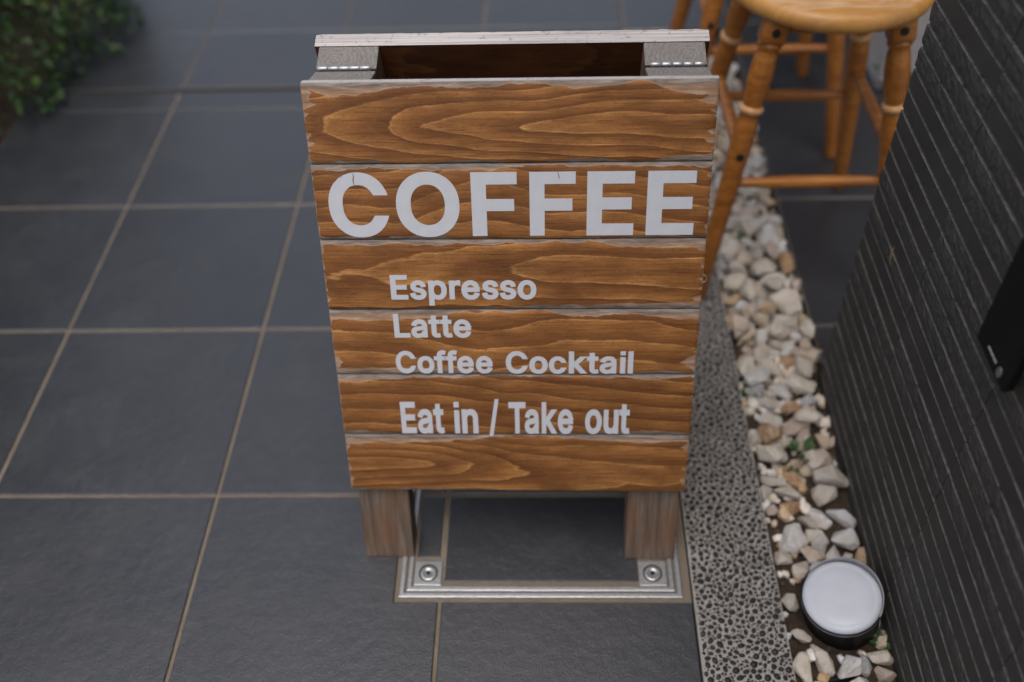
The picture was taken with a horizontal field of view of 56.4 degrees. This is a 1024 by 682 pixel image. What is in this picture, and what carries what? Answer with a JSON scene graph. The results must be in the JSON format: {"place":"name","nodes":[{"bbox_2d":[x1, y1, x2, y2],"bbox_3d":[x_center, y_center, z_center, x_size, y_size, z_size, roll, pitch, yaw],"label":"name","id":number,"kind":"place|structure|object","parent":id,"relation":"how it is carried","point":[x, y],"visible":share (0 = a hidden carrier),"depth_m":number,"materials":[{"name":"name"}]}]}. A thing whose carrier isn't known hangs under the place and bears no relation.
{"place":"outdoors","nodes":[
{"label":"outdoors","id":0,"kind":"place"},
{"bbox_2d":[0,0,94,144],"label":"planting bed","id":1,"kind":"object","parent":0,"point":[10,118],"visible":0.36,"depth_m":2.11,"materials":[{"name":"plant"}]},
{"bbox_2d":[0,0,144,135],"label":"shrub","id":2,"kind":"object","parent":1,"relation":"on","point":[51,56],"visible":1,"depth_m":1.93,"materials":[{"name":"green plant"}]},
{"bbox_2d":[0,0,725,681],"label":"tiled pavement","id":3,"kind":"structure","parent":0,"point":[178,498],"depth_m":1.37,"materials":[{"name":"tile"}]},
{"bbox_2d":[300,29,719,558],"bbox_3d":[0.009,-0.068,1.109,0.397,0.565,0.391,0,47,2],"label":"sandwich board","id":4,"kind":"object","parent":3,"relation":"on","point":[512,227],"visible":1,"depth_m":0.97,"materials":[{"name":"brown wood"}]},
{"bbox_2d":[398,489,682,598],"bbox_3d":[0.037,0.187,1.264,0.341,0.013,0.342,0,47,2],"label":"access cover","id":5,"kind":"object","parent":3,"relation":"on","point":[514,541],"visible":0.48,"depth_m":1.19,"materials":[{"name":"metal"}]},
{"bbox_2d":[619,0,821,370],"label":"ground","id":6,"kind":"structure","parent":0,"point":[788,249],"depth_m":1.78,"materials":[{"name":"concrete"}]},
{"bbox_2d":[679,223,795,681],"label":"curb","id":7,"kind":"structure","parent":6,"relation":"on","point":[740,629],"depth_m":1.20,"materials":[{"name":"grey concrete"}]},
{"bbox_2d":[707,32,896,681],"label":"stone bed","id":8,"kind":"object","parent":6,"relation":"on","point":[810,520],"visible":0.59,"depth_m":1.33,"materials":[{"name":"stone"}]},
{"bbox_2d":[736,231,748,239],"bbox_3d":[0.382,-0.168,1.584,0.025,0.023,0.024,-18,49,-14],"label":"weed","id":9,"kind":"object","parent":8,"relation":"on","point":[740,234],"visible":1,"depth_m":1.58,"materials":[{"name":"green plant"}]},
{"bbox_2d":[741,382,757,396],"bbox_3d":[0.337,0.074,1.360,0.029,0.024,0.033,0,47,2],"label":"weed","id":10,"kind":"object","parent":8,"relation":"on","point":[745,385],"visible":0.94,"depth_m":1.36,"materials":[{"name":"green plant"}]},
{"bbox_2d":[786,436,815,462],"bbox_3d":[0.388,0.151,1.280,0.040,0.030,0.046,0,47,2],"label":"weed","id":11,"kind":"object","parent":8,"relation":"on","point":[808,445],"visible":1,"depth_m":1.28,"materials":[{"name":"green plant"}]},
{"bbox_2d":[801,557,883,650],"bbox_3d":[0.383,0.310,1.111,0.098,0.093,0.092,0,47,2],"label":"garden spotlight","id":12,"kind":"object","parent":8,"relation":"on","point":[842,600],"visible":1,"depth_m":1.09,"materials":[{"name":"black plastic"}]},
{"bbox_2d":[828,674,861,681],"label":"cable","id":13,"kind":"object","parent":8,"relation":"on","point":[834,679],"visible":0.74,"depth_m":1.08,"materials":[{"name":"black plastic"}]},
{"bbox_2d":[869,628,890,650],"bbox_3d":[0.427,0.350,1.106,0.029,0.024,0.028,0,47,2],"label":"weed","id":14,"kind":"object","parent":8,"relation":"on","point":[878,634],"visible":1,"depth_m":1.10,"materials":[{"name":"green plant"}]},
{"bbox_2d":[867,7,931,88],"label":"rendered pillar","id":15,"kind":"structure","parent":6,"relation":"on","point":[878,48],"depth_m":1.85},
{"bbox_2d":[818,0,1023,681],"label":"brick wall","id":16,"kind":"structure","parent":6,"relation":"on","point":[923,412],"depth_m":0.94,"materials":[{"name":"black brick"}]},
{"bbox_2d":[977,236,1023,391],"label":"wall box","id":17,"kind":"object","parent":16,"relation":"attached to","point":[1000,335],"visible":1,"depth_m":0.77,"materials":[{"name":"black plastic"}]},
{"bbox_2d":[786,465,798,472],"bbox_3d":[0.372,0.178,1.266,0.018,0.020,0.014,33,56,29],"label":"weed","id":18,"kind":"object","parent":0,"point":[791,469],"visible":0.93,"depth_m":1.26,"materials":[{"name":"green plant"}]},
{"bbox_2d":[723,0,909,364],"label":"recess floor","id":19,"kind":"structure","parent":0,"point":[824,228],"depth_m":1.69,"materials":[{"name":"tile"}]},
{"bbox_2d":[669,0,845,158],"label":"wooden stool","id":20,"kind":"object","parent":19,"relation":"on","point":[804,47],"visible":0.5,"depth_m":1.61,"materials":[{"name":"brown wood"}]},
{"bbox_2d":[701,0,934,300],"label":"wooden stool","id":21,"kind":"object","parent":19,"relation":"on","point":[859,22],"visible":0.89,"depth_m":1.31,"materials":[{"name":"brown wood"}]},
{"bbox_2d":[871,64,912,83],"bbox_3d":[0.745,-0.513,1.847,0.110,0.060,0.094,34,57,29],"label":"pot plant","id":22,"kind":"object","parent":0,"point":[875,66],"visible":0.07,"depth_m":1.86,"materials":[{"name":"green plant"}]}
]}

